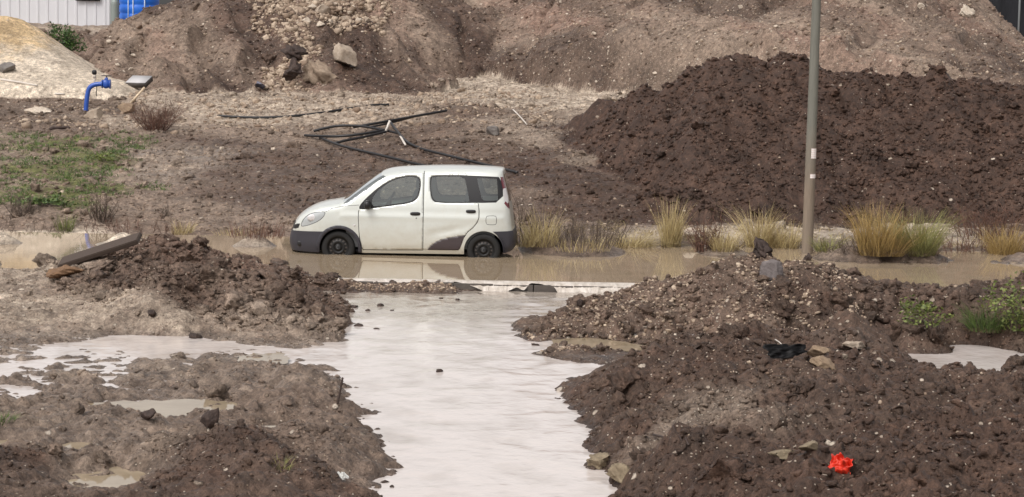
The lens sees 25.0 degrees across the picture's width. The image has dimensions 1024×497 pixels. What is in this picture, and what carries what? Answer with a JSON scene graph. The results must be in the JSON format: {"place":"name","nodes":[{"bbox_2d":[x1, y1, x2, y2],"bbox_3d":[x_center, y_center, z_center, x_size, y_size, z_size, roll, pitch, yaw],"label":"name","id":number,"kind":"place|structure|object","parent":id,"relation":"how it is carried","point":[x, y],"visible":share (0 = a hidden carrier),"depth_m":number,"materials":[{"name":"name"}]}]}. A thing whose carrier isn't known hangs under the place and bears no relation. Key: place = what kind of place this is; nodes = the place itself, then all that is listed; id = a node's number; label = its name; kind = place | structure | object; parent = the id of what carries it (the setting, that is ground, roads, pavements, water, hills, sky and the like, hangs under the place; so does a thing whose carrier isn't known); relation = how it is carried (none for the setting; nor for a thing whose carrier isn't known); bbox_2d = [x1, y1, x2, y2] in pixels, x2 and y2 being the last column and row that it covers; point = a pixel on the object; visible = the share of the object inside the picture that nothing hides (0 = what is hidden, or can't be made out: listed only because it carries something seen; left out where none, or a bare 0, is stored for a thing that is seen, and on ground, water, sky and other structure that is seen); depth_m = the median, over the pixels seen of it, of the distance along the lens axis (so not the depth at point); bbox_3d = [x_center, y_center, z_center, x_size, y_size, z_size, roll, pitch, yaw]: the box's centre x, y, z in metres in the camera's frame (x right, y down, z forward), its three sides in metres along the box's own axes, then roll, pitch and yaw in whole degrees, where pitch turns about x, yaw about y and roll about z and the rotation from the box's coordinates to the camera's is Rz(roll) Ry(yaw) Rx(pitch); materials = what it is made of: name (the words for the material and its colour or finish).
{"place":"outdoors","nodes":[
{"label":"outdoors","id":0,"kind":"place"},
{"bbox_2d":[118,0,173,13],"label":"sky","id":1,"kind":"structure","parent":0,"point":[162,2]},
{"bbox_2d":[39,0,500,96],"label":"hill","id":2,"kind":"structure","parent":0,"point":[241,25],"depth_m":70.98,"materials":[{"name":"soil"}]},
{"bbox_2d":[255,81,264,88],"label":"rock","id":3,"kind":"object","parent":2,"relation":"on","point":[259,84],"visible":0.81,"depth_m":65.74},
{"bbox_2d":[308,3,316,9],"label":"rock","id":4,"kind":"object","parent":2,"relation":"on","point":[312,6],"visible":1,"depth_m":73.42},
{"bbox_2d":[302,59,338,84],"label":"boulder","id":5,"kind":"object","parent":2,"relation":"on","point":[318,70],"visible":0.84,"depth_m":66.53,"materials":[{"name":"stone"}]},
{"bbox_2d":[315,4,330,13],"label":"rock","id":6,"kind":"object","parent":2,"relation":"on","point":[323,8],"visible":0.79,"depth_m":72.93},
{"bbox_2d":[333,43,356,66],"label":"boulder","id":7,"kind":"object","parent":2,"relation":"on","point":[343,53],"visible":1,"depth_m":67.51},
{"bbox_2d":[0,22,1023,496],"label":"ground","id":8,"kind":"structure","parent":0,"point":[362,456],"depth_m":40.29,"materials":[{"name":"soil"}]},
{"bbox_2d":[0,411,29,425],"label":"grass tussock","id":9,"kind":"object","parent":8,"relation":"on","point":[14,418],"depth_m":22.29,"materials":[{"name":"green plant"}]},
{"bbox_2d":[0,194,41,216],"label":"dry bush","id":10,"kind":"object","parent":8,"relation":"on","point":[29,206],"visible":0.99,"depth_m":45.86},
{"bbox_2d":[25,106,51,114],"bbox_3d":[-12.460,-3.596,60.705,0.747,0.270,0.440,0,6,-15],"label":"rock","id":11,"kind":"object","parent":8,"relation":"on","point":[35,110],"visible":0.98,"depth_m":60.69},
{"bbox_2d":[0,213,81,232],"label":"dry bush","id":12,"kind":"object","parent":8,"relation":"on","point":[35,225],"visible":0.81,"depth_m":44.54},
{"bbox_2d":[11,192,76,206],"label":"leafy bush","id":13,"kind":"object","parent":8,"relation":"on","point":[45,201],"visible":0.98,"depth_m":46.38,"materials":[{"name":"green plant"}]},
{"bbox_2d":[0,0,110,25],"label":"metal wall","id":14,"kind":"structure","parent":8,"relation":"on","point":[78,13],"depth_m":91.54,"materials":[{"name":"grey"}]},
{"bbox_2d":[49,126,69,129],"bbox_3d":[-11.381,-3.015,58.077,0.539,0.115,0.098,-3,7,-32],"label":"stick","id":15,"kind":"object","parent":8,"relation":"on","point":[59,127],"visible":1,"depth_m":58.04,"materials":[{"name":"wood"}]},
{"bbox_2d":[45,213,82,232],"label":"grass tussock","id":16,"kind":"object","parent":8,"relation":"on","point":[60,226],"depth_m":44.54,"materials":[{"name":"green plant"}]},
{"bbox_2d":[0,16,139,99],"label":"sand heap","id":17,"kind":"object","parent":8,"relation":"on","point":[48,65],"visible":0.94,"depth_m":65.61,"materials":[{"name":"sand"}]},
{"bbox_2d":[0,62,15,72],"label":"rock","id":18,"kind":"object","parent":17,"relation":"on","point":[7,66],"visible":1,"depth_m":64.86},
{"bbox_2d":[0,78,37,85],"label":"stick","id":19,"kind":"object","parent":17,"relation":"on","point":[1,79],"visible":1,"depth_m":64.04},
{"bbox_2d":[45,21,90,51],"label":"leafy bush","id":20,"kind":"object","parent":17,"relation":"on","point":[70,43],"visible":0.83,"depth_m":70.27,"materials":[{"name":"green plant"}]},
{"bbox_2d":[125,75,152,87],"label":"meter box","id":21,"kind":"object","parent":17,"relation":"on","point":[135,81],"visible":1,"depth_m":65.25,"materials":[{"name":"grey metal"}]},
{"bbox_2d":[0,440,145,487],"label":"puddle","id":22,"kind":"object","parent":8,"relation":"on","point":[119,477],"visible":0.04,"depth_m":20.15,"materials":[{"name":"liquid"}]},
{"bbox_2d":[0,128,171,213],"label":"grass","id":23,"kind":"structure","parent":8,"relation":"on","point":[102,168],"depth_m":52.07,"materials":[{"name":"green plant"}]},
{"bbox_2d":[83,108,103,118],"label":"rock","id":24,"kind":"object","parent":8,"relation":"on","point":[96,113],"visible":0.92,"depth_m":60.38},
{"bbox_2d":[84,70,111,110],"bbox_3d":[-11.019,-4.148,61.396,0.759,1.198,0.278,1,6,0],"label":"standpipe","id":25,"kind":"object","parent":8,"relation":"on","point":[105,83],"visible":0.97,"depth_m":61.33,"materials":[{"name":"blue metal"}]},
{"bbox_2d":[74,184,124,221],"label":"dry bush","id":26,"kind":"object","parent":8,"relation":"on","point":[96,212],"visible":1,"depth_m":45.53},
{"bbox_2d":[88,152,120,161],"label":"leafy bush","id":27,"kind":"object","parent":8,"relation":"on","point":[103,156],"visible":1,"depth_m":52.54,"materials":[{"name":"green plant"}]},
{"bbox_2d":[111,0,118,22],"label":"post","id":28,"kind":"object","parent":8,"relation":"on","point":[114,9],"visible":0.65,"depth_m":87.44,"materials":[{"name":"grey metal"}]},
{"bbox_2d":[117,103,134,112],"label":"rock","id":29,"kind":"object","parent":8,"relation":"on","point":[124,107],"visible":0.73,"depth_m":61.35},
{"bbox_2d":[82,213,180,233],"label":"dry bush","id":30,"kind":"object","parent":8,"relation":"on","point":[166,227],"visible":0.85,"depth_m":44.57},
{"bbox_2d":[130,87,144,102],"bbox_3d":[-10.228,-4.179,63.054,0.446,0.483,0.068,-2,6,-26],"label":"stick","id":31,"kind":"object","parent":8,"relation":"on","point":[137,95],"visible":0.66,"depth_m":63.03,"materials":[{"name":"brown wood"}]},
{"bbox_2d":[119,0,158,18],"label":"water tank","id":32,"kind":"object","parent":8,"relation":"on","point":[128,8],"visible":0.28,"depth_m":87.87,"materials":[{"name":"blue plastic"}]},
{"bbox_2d":[140,408,155,420],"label":"clod","id":33,"kind":"object","parent":8,"relation":"on","point":[148,414],"visible":1,"depth_m":22.38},
{"bbox_2d":[148,309,156,316],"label":"clod","id":34,"kind":"object","parent":8,"relation":"on","point":[152,313],"visible":1,"depth_m":30.34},
{"bbox_2d":[114,87,191,130],"bbox_3d":[-9.091,-3.508,58.269,1.797,1.126,1.724,-2,6,-29],"label":"dry bush","id":35,"kind":"object","parent":8,"relation":"on","point":[154,122],"visible":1,"depth_m":58.26,"materials":[{"name":"plant"}]},
{"bbox_2d":[88,399,236,417],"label":"puddle","id":36,"kind":"object","parent":8,"relation":"on","point":[174,407],"visible":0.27,"depth_m":24.25,"materials":[{"name":"liquid"}]},
{"bbox_2d":[156,205,171,218],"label":"dry bush","id":37,"kind":"object","parent":8,"relation":"on","point":[166,213],"visible":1,"depth_m":45.72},
{"bbox_2d":[170,218,201,234],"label":"grass tussock","id":38,"kind":"object","parent":8,"relation":"on","point":[189,229],"depth_m":44.54,"materials":[{"name":"plant"}]},
{"bbox_2d":[189,332,202,338],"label":"clod","id":39,"kind":"object","parent":8,"relation":"on","point":[194,335],"visible":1,"depth_m":29.84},
{"bbox_2d":[44,232,352,341],"bbox_3d":[-4.921,0.311,35.420,4.631,0.928,12.103,0,6,-8],"label":"rubble heap","id":40,"kind":"object","parent":8,"relation":"on","point":[251,243],"visible":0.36,"depth_m":32.29,"materials":[{"name":"soil"}]},
{"bbox_2d":[46,265,83,278],"bbox_3d":[-6.524,0.345,33.748,0.603,0.217,0.367,1,6,0],"label":"piece of rotten wood","id":41,"kind":"object","parent":40,"relation":"on","point":[64,271],"visible":0.98,"depth_m":33.63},
{"bbox_2d":[58,232,141,266],"bbox_3d":[-6.240,0.032,34.972,1.342,0.075,0.300,-17,24,13],"label":"plank","id":42,"kind":"object","parent":40,"relation":"on","point":[102,249],"visible":0.9,"depth_m":34.90,"materials":[{"name":"wood"}]},
{"bbox_2d":[200,407,218,427],"bbox_3d":[-2.739,1.536,20.910,0.179,0.200,0.179,1,6,0],"label":"clod","id":43,"kind":"object","parent":8,"relation":"on","point":[209,419],"visible":1,"depth_m":20.86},
{"bbox_2d":[211,226,246,235],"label":"grass tussock","id":44,"kind":"object","parent":8,"relation":"on","point":[228,233],"depth_m":44.10,"materials":[{"name":"plant"}]},
{"bbox_2d":[228,217,285,239],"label":"dry bush","id":45,"kind":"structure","parent":8,"relation":"on","point":[261,231],"depth_m":40.88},
{"bbox_2d":[235,351,289,363],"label":"puddle","id":46,"kind":"object","parent":8,"relation":"on","point":[281,356],"visible":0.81,"depth_m":28.03,"materials":[{"name":"liquid"}]},
{"bbox_2d":[269,452,295,471],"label":"grass tussock","id":47,"kind":"object","parent":8,"relation":"on","point":[285,461],"depth_m":19.45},
{"bbox_2d":[282,57,302,80],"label":"rock","id":48,"kind":"object","parent":8,"relation":"on","point":[293,71],"visible":1,"depth_m":65.92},
{"bbox_2d":[279,44,308,60],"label":"rock","id":49,"kind":"object","parent":8,"relation":"on","point":[294,50],"visible":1,"depth_m":66.32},
{"bbox_2d":[217,103,388,118],"bbox_3d":[-5.358,-3.618,60.812,4.711,0.391,0.939,-1,6,-21],"label":"pipe","id":50,"kind":"object","parent":8,"relation":"on","point":[268,117],"visible":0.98,"depth_m":60.28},
{"bbox_2d":[336,377,346,403],"bbox_3d":[-1.780,1.491,24.118,0.116,0.302,0.028,2,6,7],"label":"stick","id":51,"kind":"object","parent":8,"relation":"on","point":[340,389],"visible":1,"depth_m":24.11,"materials":[{"name":"brown plant"}]},
{"bbox_2d":[337,472,348,480],"bbox_3d":[-1.500,2.002,20.330,0.168,0.104,0.068,8,49,51],"label":"plastic scrap","id":52,"kind":"object","parent":8,"relation":"on","point":[342,475],"visible":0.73,"depth_m":20.30,"materials":[{"name":"grey"}]},
{"bbox_2d":[319,137,425,164],"bbox_3d":[-3.120,-2.196,53.444,0.504,0.450,6.884,-2,6,-31],"label":"pipe","id":53,"kind":"object","parent":8,"relation":"on","point":[372,153],"visible":0.79,"depth_m":53.17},
{"bbox_2d":[304,128,385,137],"bbox_3d":[-4.082,-2.820,56.370,2.033,0.241,0.512,1,6,0],"label":"pipe","id":54,"kind":"object","parent":53,"relation":"on","point":[345,135],"visible":1,"depth_m":56.26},
{"bbox_2d":[313,124,396,133],"bbox_3d":[-3.787,-2.941,56.918,2.300,0.216,0.383,3,6,20],"label":"pipe","id":55,"kind":"object","parent":54,"relation":"on","point":[348,125],"visible":0.99,"depth_m":57.13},
{"bbox_2d":[336,130,386,142],"bbox_3d":[-3.658,-2.687,55.864,1.433,0.328,0.096,-3,7,-32],"label":"pipe","id":56,"kind":"object","parent":53,"relation":"on","point":[361,137],"visible":1,"depth_m":55.83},
{"bbox_2d":[373,118,410,126],"bbox_3d":[-3.016,-3.164,57.838,0.085,0.273,1.786,5,7,36],"label":"pipe","id":57,"kind":"object","parent":8,"relation":"on","point":[386,123],"visible":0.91,"depth_m":57.60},
{"bbox_2d":[353,109,446,127],"bbox_3d":[-2.751,-3.262,58.130,2.952,0.442,0.314,-4,7,-41],"label":"pipe","id":58,"kind":"object","parent":57,"relation":"on","point":[406,117],"visible":1,"depth_m":58.15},
{"bbox_2d":[290,164,516,257],"bbox_3d":[-1.891,-0.627,40.355,3.963,1.695,1.996,1,6,2],"label":"car","id":59,"kind":"object","parent":8,"relation":"on","point":[428,217],"visible":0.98,"depth_m":39.57,"materials":[{"name":"beige paint"}]},
{"bbox_2d":[390,122,518,173],"bbox_3d":[-1.687,-2.387,53.546,0.572,0.803,7.894,-1,6,-24],"label":"pipe","id":60,"kind":"object","parent":8,"relation":"on","point":[440,153],"visible":0.85,"depth_m":52.97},
{"bbox_2d":[486,126,499,135],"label":"rock","id":61,"kind":"object","parent":8,"relation":"on","point":[493,130],"visible":1,"depth_m":55.57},
{"bbox_2d":[358,281,628,291],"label":"kerb","id":62,"kind":"structure","parent":8,"relation":"on","point":[543,288],"depth_m":35.78,"materials":[{"name":"concrete"}]},
{"bbox_2d":[337,278,634,292],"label":"overflow water","id":63,"kind":"structure","parent":62,"relation":"on","point":[613,286],"depth_m":35.83,"materials":[{"name":"white liquid"}]},
{"bbox_2d":[0,233,1023,496],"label":"soil clods","id":64,"kind":"object","parent":8,"relation":"on","point":[618,381],"visible":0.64,"depth_m":26.10,"materials":[{"name":"soil"}]},
{"bbox_2d":[0,0,1023,234],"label":"soil lumps","id":65,"kind":"object","parent":8,"relation":"on","point":[665,194],"visible":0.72,"depth_m":51.25,"materials":[{"name":"soil"}]},
{"bbox_2d":[2,235,1023,492],"bbox_3d":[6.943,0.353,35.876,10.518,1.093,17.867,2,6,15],"label":"gravel mound","id":66,"kind":"object","parent":8,"relation":"on","point":[818,284],"visible":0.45,"depth_m":30.80,"materials":[{"name":"gravel"}]},
{"bbox_2d":[576,299,583,306],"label":"clod","id":67,"kind":"object","parent":66,"relation":"on","point":[580,302],"visible":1,"depth_m":31.64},
{"bbox_2d":[752,237,772,258],"bbox_3d":[3.596,0.016,33.365,0.312,0.378,0.266,5,7,37],"label":"clod","id":68,"kind":"object","parent":66,"relation":"on","point":[762,248],"visible":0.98,"depth_m":33.29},
{"bbox_2d":[803,253,811,260],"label":"clod","id":69,"kind":"object","parent":66,"relation":"on","point":[808,257],"visible":0.81,"depth_m":40.03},
{"bbox_2d":[896,294,954,327],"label":"leafy bush","id":70,"kind":"object","parent":66,"relation":"on","point":[907,303],"visible":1,"depth_m":29.86,"materials":[{"name":"green plant"}]},
{"bbox_2d":[931,298,1023,334],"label":"grass tussock","id":71,"kind":"object","parent":66,"relation":"on","point":[989,327],"depth_m":30.31,"materials":[{"name":"green plant"}]},
{"bbox_2d":[977,271,1023,333],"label":"leafy bush","id":72,"kind":"object","parent":66,"relation":"on","point":[1014,322],"visible":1,"depth_m":30.07,"materials":[{"name":"green plant"}]},
{"bbox_2d":[3,0,1023,291],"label":"rubble","id":73,"kind":"object","parent":8,"relation":"on","point":[291,6],"visible":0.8,"depth_m":66.33,"materials":[{"name":"stone"}]},
{"bbox_2d":[510,190,550,245],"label":"bush","id":74,"kind":"object","parent":8,"relation":"on","point":[541,223],"visible":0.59,"depth_m":40.87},
{"bbox_2d":[516,203,570,247],"bbox_3d":[0.466,-0.430,40.618,1.985,0.787,1.867,3,6,19],"label":"grass tussock","id":75,"kind":"object","parent":8,"relation":"on","point":[536,237],"depth_m":40.53,"materials":[{"name":"plant"}]},
{"bbox_2d":[550,234,612,252],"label":"grass tussock","id":76,"kind":"object","parent":8,"relation":"on","point":[579,244],"depth_m":40.23,"materials":[{"name":"plant"}]},
{"bbox_2d":[551,335,641,351],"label":"puddle","id":77,"kind":"object","parent":8,"relation":"on","point":[612,344],"visible":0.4,"depth_m":29.96,"materials":[{"name":"liquid"}]},
{"bbox_2d":[555,202,638,248],"bbox_3d":[1.450,-0.419,40.619,1.457,0.750,1.870,-1,6,-22],"label":"dry bush","id":78,"kind":"object","parent":8,"relation":"on","point":[597,234],"visible":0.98,"depth_m":40.54,"materials":[{"name":"plant"}]},
{"bbox_2d":[598,224,694,254],"bbox_3d":[2.360,-0.212,41.719,5.026,0.566,4.019,-4,8,-43],"label":"grass tussock","id":79,"kind":"object","parent":8,"relation":"on","point":[640,243],"depth_m":41.90,"materials":[{"name":"plant"}]},
{"bbox_2d":[288,216,1023,248],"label":"dry grass","id":80,"kind":"structure","parent":8,"relation":"on","point":[760,233],"depth_m":43.21,"materials":[{"name":"plant"}]},
{"bbox_2d":[647,194,691,246],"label":"grass tussock","id":81,"kind":"object","parent":8,"relation":"on","point":[675,230],"depth_m":42.05,"materials":[{"name":"plant"}]},
{"bbox_2d":[684,227,700,236],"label":"rock","id":82,"kind":"object","parent":8,"relation":"on","point":[690,230],"visible":0.59,"depth_m":42.85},
{"bbox_2d":[684,206,727,252],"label":"dry bush","id":83,"kind":"object","parent":8,"relation":"on","point":[699,245],"visible":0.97,"depth_m":41.00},
{"bbox_2d":[686,222,758,251],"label":"grass tussock","id":84,"kind":"object","parent":8,"relation":"on","point":[719,246],"depth_m":40.74,"materials":[{"name":"plant"}]},
{"bbox_2d":[717,200,814,247],"bbox_3d":[4.466,-0.435,42.226,2.792,0.914,2.142,6,7,39],"label":"grass tussock","id":85,"kind":"object","parent":8,"relation":"on","point":[751,239],"depth_m":42.27,"materials":[{"name":"plant"}]},
{"bbox_2d":[758,259,783,280],"bbox_3d":[3.615,0.307,32.227,0.362,0.318,0.189,3,6,22],"label":"rock","id":86,"kind":"object","parent":8,"relation":"on","point":[771,268],"visible":0.8,"depth_m":32.16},
{"bbox_2d":[749,215,825,250],"bbox_3d":[4.958,-0.308,42.425,2.067,0.685,2.005,-1,6,-21],"label":"grass tussock","id":87,"kind":"object","parent":8,"relation":"on","point":[789,241],"depth_m":42.21,"materials":[{"name":"plant"}]},
{"bbox_2d":[565,54,1023,222],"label":"soil heap","id":88,"kind":"object","parent":8,"relation":"on","point":[597,110],"visible":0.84,"depth_m":49.69,"materials":[{"name":"soil"}]},
{"bbox_2d":[566,312,1023,496],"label":"mud bank","id":89,"kind":"structure","parent":8,"relation":"on","point":[728,448],"depth_m":21.39,"materials":[{"name":"soil"}]},
{"bbox_2d":[586,452,608,469],"bbox_3d":[0.800,1.987,21.545,0.218,0.147,0.232,1,6,0],"label":"rock","id":90,"kind":"object","parent":89,"relation":"on","point":[598,460],"visible":1,"depth_m":21.50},
{"bbox_2d":[605,463,629,482],"bbox_3d":[0.986,2.037,20.742,0.221,0.228,0.280,3,6,24],"label":"rock","id":91,"kind":"object","parent":89,"relation":"on","point":[617,472],"visible":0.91,"depth_m":20.66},
{"bbox_2d":[652,425,688,445],"bbox_3d":[1.424,1.696,20.780,0.022,0.268,1.616,0,6,-7],"label":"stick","id":92,"kind":"object","parent":89,"relation":"on","point":[661,436],"visible":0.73,"depth_m":20.48,"materials":[{"name":"brown plant"}]},
{"bbox_2d":[768,449,794,459],"bbox_3d":[2.307,1.745,19.590,0.259,0.097,0.142,-1,6,-24],"label":"concrete chunk","id":93,"kind":"object","parent":89,"relation":"on","point":[782,454],"visible":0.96,"depth_m":19.53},
{"bbox_2d":[763,343,807,358],"bbox_3d":[2.936,1.096,24.767,0.499,0.185,0.056,0,-33,-14],"label":"plastic sheet","id":94,"kind":"object","parent":89,"relation":"on","point":[781,351],"visible":0.91,"depth_m":24.76,"materials":[{"name":"black"}]},
{"bbox_2d":[798,440,817,450],"bbox_3d":[2.496,1.668,19.458,0.168,0.100,0.134,1,6,0],"label":"concrete chunk","id":95,"kind":"object","parent":89,"relation":"on","point":[811,445],"visible":1,"depth_m":19.44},
{"bbox_2d":[807,345,830,356],"bbox_3d":[3.211,1.085,24.226,0.249,0.149,0.212,3,6,21],"label":"rock","id":96,"kind":"object","parent":89,"relation":"on","point":[815,350],"visible":0.92,"depth_m":24.17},
{"bbox_2d":[809,355,835,369],"bbox_3d":[3.208,1.188,23.866,0.268,0.168,0.165,1,6,0],"label":"rock","id":97,"kind":"object","parent":89,"relation":"on","point":[822,361],"visible":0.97,"depth_m":23.82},
{"bbox_2d":[827,452,854,474],"bbox_3d":[2.648,1.737,18.623,0.207,0.176,0.170,9,-28,16],"label":"plastic scrap","id":98,"kind":"object","parent":89,"relation":"on","point":[840,463],"visible":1,"depth_m":18.62,"materials":[{"name":"red"}]},
{"bbox_2d":[842,341,865,348],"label":"rock","id":99,"kind":"object","parent":89,"relation":"on","point":[857,344],"visible":0.98,"depth_m":26.76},
{"bbox_2d":[801,0,820,253],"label":"utility pole","id":100,"kind":"object","parent":8,"relation":"on","point":[809,190],"visible":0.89,"depth_m":41.02,"materials":[{"name":"metal"}]},
{"bbox_2d":[798,231,855,252],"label":"grass tussock","id":101,"kind":"object","parent":8,"relation":"on","point":[823,246],"depth_m":40.56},
{"bbox_2d":[826,234,861,253],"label":"dry bush","id":102,"kind":"object","parent":8,"relation":"on","point":[852,241],"visible":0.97,"depth_m":40.20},
{"bbox_2d":[825,199,948,256],"bbox_3d":[6.495,-0.418,40.266,2.558,1.032,3.163,2,6,13],"label":"grass tussock","id":103,"kind":"object","parent":8,"relation":"on","point":[883,246],"depth_m":39.87,"materials":[{"name":"plant"}]},
{"bbox_2d":[830,205,980,256],"bbox_3d":[6.881,-0.344,40.236,3.193,0.936,2.861,-1,6,-19],"label":"grass tussock","id":104,"kind":"object","parent":8,"relation":"on","point":[926,241],"depth_m":40.17,"materials":[{"name":"plant"}]},
{"bbox_2d":[930,229,1002,254],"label":"dry bush","id":105,"kind":"object","parent":8,"relation":"on","point":[962,247],"visible":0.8,"depth_m":42.08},
{"bbox_2d":[945,193,1023,240],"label":"dry bush","id":106,"kind":"object","parent":8,"relation":"on","point":[992,223],"visible":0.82,"depth_m":43.50,"materials":[{"name":"plant"}]},
{"bbox_2d":[951,220,1023,255],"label":"grass tussock","id":107,"kind":"object","parent":8,"relation":"on","point":[1005,249],"depth_m":41.79,"materials":[{"name":"plant"}]},
{"bbox_2d":[1017,0,1020,30],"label":"metal post","id":108,"kind":"object","parent":8,"relation":"on","point":[1018,28],"visible":0.32,"depth_m":78.55,"materials":[{"name":"grey"}]},
{"bbox_2d":[0,291,1023,496],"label":"stream water","id":109,"kind":"structure","parent":0,"point":[484,413],"depth_m":26.80,"materials":[{"name":"liquid"}]},
{"bbox_2d":[0,232,1023,286],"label":"flood water","id":110,"kind":"structure","parent":0,"point":[634,265],"depth_m":38.91,"materials":[{"name":"liquid"}]},
{"bbox_2d":[457,0,1023,92],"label":"hill","id":111,"kind":"structure","parent":0,"point":[662,61],"depth_m":67.08,"materials":[{"name":"soil"}]},
{"bbox_2d":[958,4,975,17],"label":"rock","id":112,"kind":"object","parent":111,"relation":"on","point":[966,11],"visible":1,"depth_m":67.53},
{"bbox_2d":[989,0,1023,36],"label":"netting screen","id":113,"kind":"object","parent":111,"relation":"on","point":[1008,9],"visible":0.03,"depth_m":81.55,"materials":[{"name":"fabric"}]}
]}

